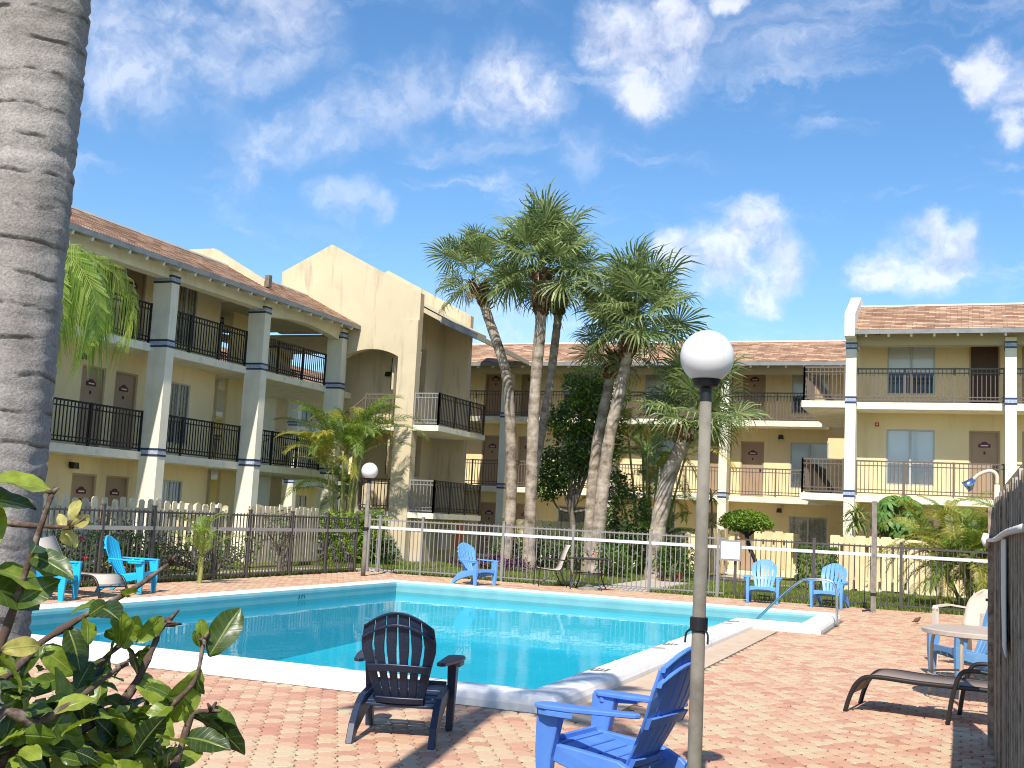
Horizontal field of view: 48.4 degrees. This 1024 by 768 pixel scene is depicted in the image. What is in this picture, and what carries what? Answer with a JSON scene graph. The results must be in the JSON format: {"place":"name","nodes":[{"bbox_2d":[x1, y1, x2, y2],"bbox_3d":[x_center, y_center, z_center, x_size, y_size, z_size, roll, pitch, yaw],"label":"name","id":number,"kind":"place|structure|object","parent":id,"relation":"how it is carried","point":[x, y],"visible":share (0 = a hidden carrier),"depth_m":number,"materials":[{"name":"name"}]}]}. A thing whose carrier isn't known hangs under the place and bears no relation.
{"place":"outdoors","nodes":[
{"label":"outdoors","id":0,"kind":"place"},
{"bbox_2d":[44,206,360,564],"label":"apartment building","id":1,"kind":"structure","parent":0,"point":[142,426],"depth_m":31.12,"materials":[{"name":"yellow paint"}]},
{"bbox_2d":[70,475,92,548],"bbox_3d":[-10.646,3.249,27.934,0.066,2.000,0.750,0,-7,22],"label":"door","id":2,"kind":"structure","parent":1,"relation":"in","point":[81,485],"depth_m":28.02,"materials":[{"name":"beige paint"}]},
{"bbox_2d":[76,367,102,446],"bbox_3d":[-10.507,0.601,28.239,0.075,2.000,0.750,0,-7,22],"label":"door","id":3,"kind":"structure","parent":1,"relation":"in","point":[90,392],"depth_m":28.26,"materials":[{"name":"beige paint"}]},
{"bbox_2d":[89,260,111,328],"bbox_3d":[-10.374,-2.108,28.554,0.066,2.000,0.750,0,-7,22],"label":"door","id":4,"kind":"structure","parent":1,"relation":"in","point":[95,260],"depth_m":28.77,"materials":[{"name":"beige paint"}]},
{"bbox_2d":[105,477,124,532],"bbox_3d":[-10.210,3.400,29.042,0.066,2.000,0.750,0,-7,22],"label":"door","id":5,"kind":"structure","parent":1,"relation":"in","point":[115,487],"depth_m":29.12,"materials":[{"name":"beige paint"}]},
{"bbox_2d":[110,373,134,449],"bbox_3d":[-10.071,0.751,29.347,0.075,2.000,0.750,0,-7,22],"label":"door","id":6,"kind":"structure","parent":1,"relation":"in","point":[124,387],"depth_m":29.38,"materials":[{"name":"beige paint"}]},
{"bbox_2d":[121,269,143,339],"bbox_3d":[-9.934,-1.958,29.661,0.075,2.000,0.750,0,-7,22],"label":"door","id":7,"kind":"structure","parent":1,"relation":"in","point":[137,277],"depth_m":29.81,"materials":[{"name":"beige paint"}]},
{"bbox_2d":[159,480,181,541],"bbox_3d":[-9.392,3.461,31.040,0.102,1.680,0.950,0,-7,22],"label":"window","id":8,"kind":"structure","parent":1,"relation":"in","point":[171,487],"depth_m":31.12,"materials":[{"name":"grey"}]},
{"bbox_2d":[167,382,189,444],"bbox_3d":[-9.257,0.812,31.347,0.102,1.680,0.950,0,-7,22],"label":"window","id":9,"kind":"structure","parent":1,"relation":"in","point":[179,392],"depth_m":31.44,"materials":[{"name":"grey"}]},
{"bbox_2d":[176,286,197,346],"bbox_3d":[-9.120,-1.896,31.661,0.102,1.680,0.950,0,-7,22],"label":"window","id":10,"kind":"structure","parent":1,"relation":"in","point":[187,297],"depth_m":31.75,"materials":[{"name":"grey"}]},
{"bbox_2d":[89,568,319,580],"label":"path","id":11,"kind":"structure","parent":0,"point":[232,572],"depth_m":26.63,"materials":[{"name":"concrete"}]},
{"bbox_2d":[127,531,261,575],"bbox_3d":[-6.712,3.649,24.479,0.988,1.153,4.321,0,-7,22],"label":"hibiscus hedge","id":12,"kind":"object","parent":11,"relation":"on","point":[193,562],"visible":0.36,"depth_m":24.50,"materials":[{"name":"green plant"}]},
{"bbox_2d":[256,509,295,570],"bbox_3d":[-5.831,3.840,28.071,1.034,1.569,1.633,5,-7,-14],"label":"twiggy shrub","id":13,"kind":"object","parent":11,"relation":"on","point":[278,541],"visible":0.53,"depth_m":27.99,"materials":[{"name":"green plant"}]},
{"bbox_2d":[206,347,348,536],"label":"apartment building","id":14,"kind":"structure","parent":0,"point":[307,497],"depth_m":54.64,"materials":[{"name":"yellow paint"}]},
{"bbox_2d":[296,495,306,507],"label":"window","id":15,"kind":"structure","parent":14,"relation":"in","point":[300,503],"depth_m":57.68,"materials":[{"name":"grey"}]},
{"bbox_2d":[302,405,312,421],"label":"window","id":16,"kind":"structure","parent":14,"relation":"in","point":[305,417],"depth_m":58.17,"materials":[{"name":"grey"}]},
{"bbox_2d":[29,571,994,767],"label":"pool deck","id":17,"kind":"structure","parent":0,"point":[780,703],"depth_m":9.59,"materials":[{"name":"brick"}]},
{"bbox_2d":[36,561,82,600],"bbox_3d":[-7.052,2.785,17.276,0.817,0.930,0.824,3,-7,-2],"label":"adirondack chair","id":18,"kind":"object","parent":17,"relation":"on","point":[76,566],"visible":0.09,"depth_m":17.53,"materials":[{"name":"teal plastic"}]},
{"bbox_2d":[39,529,128,598],"bbox_3d":[-7.168,2.886,18.479,2.033,1.010,0.642,0,-7,25],"label":"chaise lounge","id":19,"kind":"object","parent":17,"relation":"on","point":[50,541],"visible":0.48,"depth_m":18.30,"materials":[{"name":"beige"}]},
{"bbox_2d":[0,470,244,767],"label":"foreground shrub","id":20,"kind":"object","parent":17,"relation":"on","point":[124,730],"visible":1,"depth_m":1.75,"materials":[{"name":"green plant"}]},
{"bbox_2d":[94,535,159,594],"bbox_3d":[-6.465,3.035,19.181,0.817,0.930,0.824,2,-7,4],"label":"adirondack chair","id":21,"kind":"object","parent":17,"relation":"on","point":[112,548],"visible":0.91,"depth_m":19.19,"materials":[{"name":"teal plastic"}]},
{"bbox_2d":[41,503,359,586],"bbox_3d":[-6.338,3.200,22.601,0.072,1.505,13.596,0,-7,21],"label":"metal fence","id":22,"kind":"object","parent":17,"relation":"on","point":[102,527],"visible":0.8,"depth_m":23.66,"materials":[{"name":"grey metal"}]},
{"bbox_2d":[161,513,251,583],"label":"pygmy palm","id":23,"kind":"object","parent":17,"relation":"on","point":[201,543],"visible":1,"depth_m":22.09,"materials":[{"name":"green plant"}]},
{"bbox_2d":[361,463,377,575],"bbox_3d":[-3.489,3.262,27.308,0.400,2.750,0.400,0,-7,22],"label":"globe lamp","id":24,"kind":"object","parent":17,"relation":"on","point":[369,471],"visible":0.99,"depth_m":27.27,"materials":[{"name":"metal"}]},
{"bbox_2d":[345,612,465,749],"bbox_3d":[-0.774,2.063,8.174,0.799,0.902,0.792,2,-7,6],"label":"adirondack chair","id":25,"kind":"object","parent":17,"relation":"on","point":[414,691],"visible":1,"depth_m":7.95,"materials":[{"name":"black plastic"}]},
{"bbox_2d":[29,579,840,712],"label":"swimming pool","id":26,"kind":"structure","parent":17,"relation":"in","point":[522,650],"depth_m":20.34,"materials":[{"name":"blue tile"}]},
{"bbox_2d":[452,542,498,585],"bbox_3d":[-0.853,4.117,26.062,0.817,0.930,0.824,-3,-9,43],"label":"adirondack chair","id":27,"kind":"object","parent":17,"relation":"on","point":[474,571],"visible":1,"depth_m":26.03,"materials":[{"name":"blue plastic"}]},
{"bbox_2d":[533,544,571,586],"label":"sling chair","id":28,"kind":"object","parent":17,"relation":"on","point":[562,558],"visible":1,"depth_m":26.93,"materials":[{"name":"beige"}]},
{"bbox_2d":[578,571,598,589],"bbox_3d":[1.775,4.537,26.308,0.500,0.420,0.500,0,-7,22],"label":"parasol base","id":29,"kind":"object","parent":17,"relation":"on","point":[588,586],"visible":1,"depth_m":26.19,"materials":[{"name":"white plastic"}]},
{"bbox_2d":[566,557,611,590],"bbox_3d":[1.782,4.401,26.378,1.080,0.723,1.080,1,-7,14],"label":"patio table","id":30,"kind":"object","parent":17,"relation":"on","point":[588,558],"visible":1,"depth_m":26.20,"materials":[{"name":"brown metal"}]},
{"bbox_2d":[535,646,690,767],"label":"adirondack chair","id":31,"kind":"object","parent":17,"relation":"on","point":[597,743],"visible":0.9,"depth_m":6.38,"materials":[{"name":"blue plastic"}]},
{"bbox_2d":[680,330,733,767],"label":"globe lamp","id":32,"kind":"object","parent":17,"relation":"on","point":[707,359],"visible":1,"depth_m":6.06,"materials":[{"name":"metal"}]},
{"bbox_2d":[743,559,781,604],"bbox_3d":[5.483,4.293,24.816,0.824,0.930,0.817,1,-7,16],"label":"adirondack chair","id":33,"kind":"object","parent":17,"relation":"on","point":[764,585],"visible":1,"depth_m":25.00,"materials":[{"name":"blue plastic"}]},
{"bbox_2d":[756,578,838,626],"bbox_3d":[4.815,3.973,19.941,1.801,1.215,0.100,0,-7,25],"label":"pool handrail","id":34,"kind":"object","parent":17,"relation":"on","point":[793,586],"visible":0.85,"depth_m":19.80,"materials":[{"name":"silver metal"}]},
{"bbox_2d":[807,563,849,609],"bbox_3d":[6.812,4.306,24.344,0.824,0.930,0.817,-1,-8,29],"label":"adirondack chair","id":35,"kind":"object","parent":17,"relation":"on","point":[836,568],"visible":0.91,"depth_m":24.47,"materials":[{"name":"blue plastic"}]},
{"bbox_2d":[862,501,877,612],"bbox_3d":[7.422,3.584,23.613,0.286,2.300,0.130,0,-7,22],"label":"volleyball post","id":36,"kind":"object","parent":17,"relation":"on","point":[873,594],"visible":0.91,"depth_m":23.54,"materials":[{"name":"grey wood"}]},
{"bbox_2d":[843,662,987,724],"bbox_3d":[4.050,2.610,10.095,2.051,0.759,0.712,-1,-8,29],"label":"chaise lounge","id":37,"kind":"object","parent":17,"relation":"on","point":[959,682],"visible":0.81,"depth_m":10.24,"materials":[{"name":"brown"}]},
{"bbox_2d":[921,624,987,704],"bbox_3d":[4.703,2.815,11.361,1.170,0.702,1.170,0,-7,22],"label":"round table","id":38,"kind":"object","parent":17,"relation":"on","point":[962,632],"visible":0.5,"depth_m":11.27,"materials":[{"name":"beige"}]},
{"bbox_2d":[927,607,987,676],"bbox_3d":[5.346,2.938,13.169,0.817,0.930,0.824,4,-7,-6],"label":"adirondack chair","id":39,"kind":"object","parent":17,"relation":"on","point":[978,654],"visible":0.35,"depth_m":13.20,"materials":[{"name":"blue plastic"}]},
{"bbox_2d":[932,589,987,669],"bbox_3d":[5.901,3.107,14.508,0.738,0.973,0.829,7,-8,-30],"label":"plastic chair","id":40,"kind":"object","parent":17,"relation":"on","point":[976,608],"visible":0.3,"depth_m":14.79,"materials":[{"name":"beige plastic"}]},
{"bbox_2d":[961,469,999,600],"bbox_3d":[3.787,1.775,9.209,0.292,2.175,0.100,0,-7,22],"label":"shower post","id":41,"kind":"object","parent":17,"relation":"on","point":[968,484],"visible":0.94,"depth_m":9.31,"materials":[{"name":"beige"}]},
{"bbox_2d":[987,466,1023,767],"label":"weathered fence","id":42,"kind":"object","parent":17,"relation":"on","point":[1005,711],"visible":0.93,"depth_m":6.16,"materials":[{"name":"grey wood"}]},
{"bbox_2d":[981,524,1023,657],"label":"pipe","id":43,"kind":"object","parent":42,"relation":"attached to","point":[986,540],"visible":1,"depth_m":6.23,"materials":[{"name":"beige plastic"}]},
{"bbox_2d":[104,552,942,597],"bbox_3d":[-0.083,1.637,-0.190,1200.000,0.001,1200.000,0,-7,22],"label":"ground","id":44,"kind":"structure","parent":0,"point":[793,580],"depth_m":31.34,"materials":[{"name":"plant"}]},
{"bbox_2d":[0,0,90,762],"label":"royal palm","id":45,"kind":"object","parent":44,"relation":"on","point":[43,51],"visible":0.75,"depth_m":3.07,"materials":[{"name":"grey plant"}]},
{"bbox_2d":[57,241,139,389],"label":"queen palm","id":46,"kind":"object","parent":44,"relation":"on","point":[84,282],"visible":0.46,"depth_m":19.36,"materials":[{"name":"green plant"}]},
{"bbox_2d":[48,509,168,580],"bbox_3d":[-8.133,3.109,20.760,1.253,1.711,5.496,0,-7,22],"label":"hibiscus hedge","id":47,"kind":"object","parent":44,"relation":"on","point":[106,555],"visible":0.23,"depth_m":21.64,"materials":[{"name":"green plant"}]},
{"bbox_2d":[42,494,224,570],"bbox_3d":[-8.272,3.239,24.366,0.161,1.640,7.016,0,-7,21],"label":"wooden fence","id":48,"kind":"object","parent":44,"relation":"on","point":[87,504],"visible":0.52,"depth_m":24.54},
{"bbox_2d":[159,503,228,569],"bbox_3d":[-8.030,3.720,28.065,2.303,1.558,0.161,0,-7,23],"label":"wooden fence","id":49,"kind":"object","parent":44,"relation":"on","point":[225,508],"visible":0.2,"depth_m":28.02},
{"bbox_2d":[243,504,320,565],"bbox_3d":[-6.126,4.066,30.556,0.202,1.636,3.618,0,-7,20],"label":"wooden fence","id":50,"kind":"object","parent":44,"relation":"on","point":[258,509],"visible":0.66,"depth_m":30.48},
{"bbox_2d":[262,394,429,558],"bbox_3d":[-5.115,2.789,34.221,4.756,5.133,4.626,6,-7,-22],"label":"areca palm","id":51,"kind":"object","parent":44,"relation":"on","point":[358,433],"visible":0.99,"depth_m":34.03,"materials":[{"name":"green plant"}]},
{"bbox_2d":[317,506,392,564],"bbox_3d":[-4.668,4.424,32.512,2.470,1.940,1.926,0,-7,22],"label":"bright shrub","id":52,"kind":"object","parent":44,"relation":"on","point":[359,544],"visible":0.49,"depth_m":32.41,"materials":[{"name":"green plant"}]},
{"bbox_2d":[345,532,401,564],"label":"dark shrub","id":53,"kind":"object","parent":44,"relation":"on","point":[386,553],"visible":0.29,"depth_m":32.60,"materials":[{"name":"green plant"}]},
{"bbox_2d":[278,245,528,561],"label":"stair tower","id":54,"kind":"structure","parent":44,"relation":"on","point":[395,317],"depth_m":37.35,"materials":[{"name":"beige paint"}]},
{"bbox_2d":[421,219,530,565],"bbox_3d":[-1.305,0.275,35.029,3.378,10.807,3.249,-3,-9,43],"label":"sabal palm","id":55,"kind":"object","parent":44,"relation":"on","point":[466,249],"visible":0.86,"depth_m":35.00,"materials":[{"name":"green plant"}]},
{"bbox_2d":[448,552,533,571],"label":"purple plant","id":56,"kind":"object","parent":44,"relation":"on","point":[499,559],"visible":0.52,"depth_m":32.70,"materials":[{"name":"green plant"}]},
{"bbox_2d":[57,558,966,614],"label":"lawn","id":57,"kind":"structure","parent":44,"relation":"on","point":[728,589],"depth_m":28.46,"materials":[{"name":"green plant"}]},
{"bbox_2d":[707,488,724,579],"bbox_3d":[5.804,4.427,33.293,0.855,2.752,0.840,5,-7,-21],"label":"dracaena","id":58,"kind":"object","parent":57,"relation":"on","point":[711,522],"visible":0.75,"depth_m":33.28,"materials":[{"name":"green plant"}]},
{"bbox_2d":[718,508,774,582],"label":"clipped tree","id":59,"kind":"object","parent":57,"relation":"on","point":[741,518],"visible":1,"depth_m":32.58,"materials":[{"name":"green plant"}]},
{"bbox_2d":[484,525,588,570],"bbox_3d":[0.859,5.136,35.349,3.832,1.588,1.612,0,-7,22],"label":"dark shrub","id":60,"kind":"object","parent":44,"relation":"on","point":[542,554],"visible":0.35,"depth_m":35.08,"materials":[{"name":"green plant"}]},
{"bbox_2d":[470,176,614,571],"bbox_3d":[0.894,-0.252,33.235,4.320,11.643,4.214,0,-7,22],"label":"sabal palm","id":61,"kind":"object","parent":44,"relation":"on","point":[547,223],"visible":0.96,"depth_m":33.34,"materials":[{"name":"green plant"}]},
{"bbox_2d":[366,514,725,597],"bbox_3d":[0.584,4.154,27.803,9.197,1.505,0.072,0,-7,20],"label":"metal fence","id":62,"kind":"object","parent":44,"relation":"on","point":[503,534],"visible":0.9,"depth_m":27.81,"materials":[{"name":"metal"}]},
{"bbox_2d":[719,540,741,560],"bbox_3d":[5.013,3.817,26.113,0.500,0.470,0.028,0,-7,22],"label":"notice board","id":63,"kind":"object","parent":62,"relation":"attached to","point":[730,550],"visible":1,"depth_m":26.10,"materials":[{"name":"grey paint"}]},
{"bbox_2d":[516,223,610,568],"bbox_3d":[1.583,0.306,34.468,3.064,10.910,3.482,8,-8,-39],"label":"sabal palm","id":64,"kind":"object","parent":44,"relation":"on","point":[548,392],"visible":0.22,"depth_m":34.73,"materials":[{"name":"green plant"}]},
{"bbox_2d":[537,362,632,569],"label":"leafy tree","id":65,"kind":"object","parent":44,"relation":"on","point":[575,461],"visible":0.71,"depth_m":36.59,"materials":[{"name":"green plant"}]},
{"bbox_2d":[498,518,690,569],"bbox_3d":[2.760,5.570,39.368,6.901,1.570,0.197,0,-7,22],"label":"wooden fence","id":66,"kind":"object","parent":44,"relation":"on","point":[553,524],"visible":0.15,"depth_m":39.75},
{"bbox_2d":[591,542,635,578],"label":"flowering shrub","id":67,"kind":"object","parent":44,"relation":"on","point":[621,557],"visible":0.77,"depth_m":31.92,"materials":[{"name":"green plant"}]},
{"bbox_2d":[565,288,678,571],"bbox_3d":[3.322,1.298,34.326,3.593,9.070,3.346,0,-7,22],"label":"sabal palm","id":68,"kind":"object","parent":44,"relation":"on","point":[611,365],"visible":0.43,"depth_m":34.52,"materials":[{"name":"green plant"}]},
{"bbox_2d":[578,482,672,575],"bbox_3d":[3.498,4.535,35.101,3.137,3.089,1.654,0,-7,22],"label":"dark shrub","id":69,"kind":"object","parent":44,"relation":"on","point":[617,521],"visible":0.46,"depth_m":34.94,"materials":[{"name":"green plant"}]},
{"bbox_2d":[565,231,713,575],"bbox_3d":[3.620,0.622,32.533,4.318,10.044,4.460,0,-7,22],"label":"sabal palm","id":70,"kind":"object","parent":44,"relation":"on","point":[642,279],"visible":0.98,"depth_m":32.74,"materials":[{"name":"green plant"}]},
{"bbox_2d":[606,511,694,574],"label":"pygmy palm","id":71,"kind":"object","parent":44,"relation":"on","point":[670,521],"visible":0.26,"depth_m":35.68,"materials":[{"name":"green plant"}]},
{"bbox_2d":[575,407,737,573],"bbox_3d":[4.722,3.546,36.913,5.194,5.240,4.302,0,-7,22],"label":"areca palm","id":72,"kind":"object","parent":44,"relation":"on","point":[649,490],"visible":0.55,"depth_m":36.76,"materials":[{"name":"green plant"}]},
{"bbox_2d":[652,538,707,581],"bbox_3d":[4.755,5.014,32.259,1.684,1.291,1.216,0,-7,22],"label":"flowering shrub","id":73,"kind":"object","parent":44,"relation":"on","point":[681,567],"visible":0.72,"depth_m":32.11,"materials":[{"name":"green plant"}]},
{"bbox_2d":[707,528,729,575],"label":"wooden fence","id":74,"kind":"object","parent":44,"relation":"on","point":[724,533],"visible":0.45,"depth_m":37.22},
{"bbox_2d":[754,531,800,576],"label":"wooden fence","id":75,"kind":"object","parent":44,"relation":"on","point":[777,535],"visible":0.67,"depth_m":37.38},
{"bbox_2d":[795,544,837,590],"bbox_3d":[8.284,5.014,30.943,1.129,1.331,1.073,0,-7,22],"label":"box hedge","id":76,"kind":"object","parent":44,"relation":"on","point":[818,574],"visible":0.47,"depth_m":30.61,"materials":[{"name":"green plant"}]},
{"bbox_2d":[838,502,871,589],"bbox_3d":[9.661,4.590,32.067,0.955,2.531,1.074,0,-7,22],"label":"dracaena","id":77,"kind":"object","parent":44,"relation":"on","point":[857,522],"visible":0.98,"depth_m":32.10,"materials":[{"name":"green plant"}]},
{"bbox_2d":[733,533,987,612],"bbox_3d":[8.572,4.213,24.823,7.446,1.505,0.072,0,-7,21],"label":"metal fence","id":78,"kind":"object","parent":44,"relation":"on","point":[814,551],"visible":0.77,"depth_m":25.12,"materials":[{"name":"grey metal"}]},
{"bbox_2d":[870,495,928,592],"bbox_3d":[10.852,4.480,31.932,1.560,2.745,1.321,0,-7,22],"label":"schefflera","id":79,"kind":"object","parent":44,"relation":"on","point":[887,506],"visible":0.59,"depth_m":31.69,"materials":[{"name":"green plant"}]},
{"bbox_2d":[830,535,986,596],"bbox_3d":[11.621,4.990,30.566,5.962,1.589,0.202,0,-7,21],"label":"wooden fence","id":80,"kind":"object","parent":44,"relation":"on","point":[857,540],"visible":0.36,"depth_m":31.12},
{"bbox_2d":[865,495,987,608],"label":"areca palm","id":81,"kind":"object","parent":44,"relation":"on","point":[968,537],"visible":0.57,"depth_m":25.71,"materials":[{"name":"green plant"}]},
{"bbox_2d":[943,491,993,577],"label":"areca palm","id":82,"kind":"object","parent":44,"relation":"on","point":[980,501],"visible":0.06,"depth_m":27.77,"materials":[{"name":"green plant"}]},
{"bbox_2d":[71,0,1023,372],"label":"sky","id":83,"kind":"structure","parent":0,"point":[816,156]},
{"bbox_2d":[338,340,845,580],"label":"apartment building","id":84,"kind":"structure","parent":0,"point":[767,463],"depth_m":42.03,"materials":[{"name":"yellow paint"}]},
{"bbox_2d":[478,503,495,553],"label":"door","id":85,"kind":"structure","parent":84,"relation":"in","point":[487,513],"depth_m":45.47,"materials":[{"name":"beige paint"}]},
{"bbox_2d":[482,437,498,485],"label":"door","id":86,"kind":"structure","parent":84,"relation":"in","point":[491,444],"depth_m":45.77,"materials":[{"name":"beige paint"}]},
{"bbox_2d":[486,374,501,415],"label":"door","id":87,"kind":"structure","parent":84,"relation":"in","point":[494,382],"depth_m":46.09,"materials":[{"name":"beige paint"}]},
{"bbox_2d":[516,505,524,519],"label":"door","id":88,"kind":"structure","parent":84,"relation":"in","point":[520,508],"depth_m":45.03,"materials":[{"name":"beige paint"}]},
{"bbox_2d":[518,437,526,486],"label":"door","id":89,"kind":"structure","parent":84,"relation":"in","point":[523,441],"depth_m":45.27,"materials":[{"name":"beige paint"}]},
{"bbox_2d":[521,374,529,416],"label":"door","id":90,"kind":"structure","parent":84,"relation":"in","point":[526,377],"depth_m":45.58,"materials":[{"name":"beige paint"}]},
{"bbox_2d":[558,505,584,522],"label":"window","id":91,"kind":"structure","parent":84,"relation":"in","point":[565,516],"depth_m":44.28,"materials":[{"name":"grey"}]},
{"bbox_2d":[563,374,596,410],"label":"window","id":92,"kind":"structure","parent":84,"relation":"in","point":[564,374],"depth_m":44.89,"materials":[{"name":"grey"}]},
{"bbox_2d":[641,439,675,483],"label":"window","id":93,"kind":"structure","parent":84,"relation":"in","point":[669,444],"depth_m":43.22,"materials":[{"name":"grey"}]},
{"bbox_2d":[644,375,678,411],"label":"window","id":94,"kind":"structure","parent":84,"relation":"in","point":[652,380],"depth_m":43.69,"materials":[{"name":"grey"}]},
{"bbox_2d":[709,442,718,494],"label":"door","id":95,"kind":"structure","parent":84,"relation":"in","point":[714,458],"depth_m":42.46,"materials":[{"name":"beige paint"}]},
{"bbox_2d":[739,518,760,570],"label":"wooden fence","id":96,"kind":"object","parent":84,"relation":"in","point":[742,536],"depth_m":41.63,"materials":[{"name":"beige paint"}]},
{"bbox_2d":[741,443,762,496],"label":"door","id":97,"kind":"structure","parent":84,"relation":"in","point":[752,457],"depth_m":41.94,"materials":[{"name":"beige paint"}]},
{"bbox_2d":[744,375,764,420],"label":"door","id":98,"kind":"structure","parent":84,"relation":"in","point":[756,383],"depth_m":42.26,"materials":[{"name":"beige paint"}]},
{"bbox_2d":[789,516,826,546],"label":"window","id":99,"kind":"structure","parent":84,"relation":"in","point":[808,528],"depth_m":40.91,"materials":[{"name":"grey"}]},
{"bbox_2d":[790,442,828,488],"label":"window","id":100,"kind":"structure","parent":84,"relation":"in","point":[798,450],"depth_m":41.29,"materials":[{"name":"grey"}]},
{"bbox_2d":[791,375,829,413],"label":"window","id":101,"kind":"structure","parent":84,"relation":"in","point":[797,380],"depth_m":41.65,"materials":[{"name":"grey"}]},
{"bbox_2d":[595,579,692,591],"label":"path","id":102,"kind":"structure","parent":0,"point":[658,585],"depth_m":29.67,"materials":[{"name":"concrete"}]},
{"bbox_2d":[629,338,776,580],"bbox_3d":[5.189,2.158,32.172,4.288,7.087,3.820,0,-7,22],"label":"sabal palm","id":103,"kind":"object","parent":102,"relation":"on","point":[687,431],"visible":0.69,"depth_m":32.45,"materials":[{"name":"green plant"}]},
{"bbox_2d":[710,574,768,581],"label":"path","id":104,"kind":"structure","parent":0,"point":[728,577],"depth_m":36.50,"materials":[{"name":"concrete"}]},
{"bbox_2d":[799,298,1023,597],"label":"apartment building","id":105,"kind":"structure","parent":0,"point":[930,406],"depth_m":33.54,"materials":[{"name":"yellow paint"}]},
{"bbox_2d":[886,429,934,485],"bbox_3d":[11.913,2.199,34.062,1.370,1.680,0.082,0,-7,22],"label":"window","id":106,"kind":"structure","parent":105,"relation":"in","point":[914,445],"depth_m":34.07,"materials":[{"name":"grey"}]},
{"bbox_2d":[887,347,934,394],"bbox_3d":[12.050,-0.510,34.375,1.370,1.680,0.082,0,-7,22],"label":"window","id":107,"kind":"structure","parent":105,"relation":"in","point":[897,357],"depth_m":34.37,"materials":[{"name":"grey"}]},
{"bbox_2d":[970,432,997,499],"bbox_3d":[13.821,2.421,33.316,0.750,2.000,0.075,0,-7,22],"label":"door","id":108,"kind":"structure","parent":105,"relation":"in","point":[984,446],"depth_m":33.32,"materials":[{"name":"beige paint"}]},
{"bbox_2d":[971,346,996,402],"bbox_3d":[13.951,-0.295,33.610,0.730,1.970,0.030,0,-7,22],"label":"door","id":109,"kind":"structure","parent":105,"relation":"in","point":[989,351],"depth_m":33.61,"materials":[{"name":"beige paint"}]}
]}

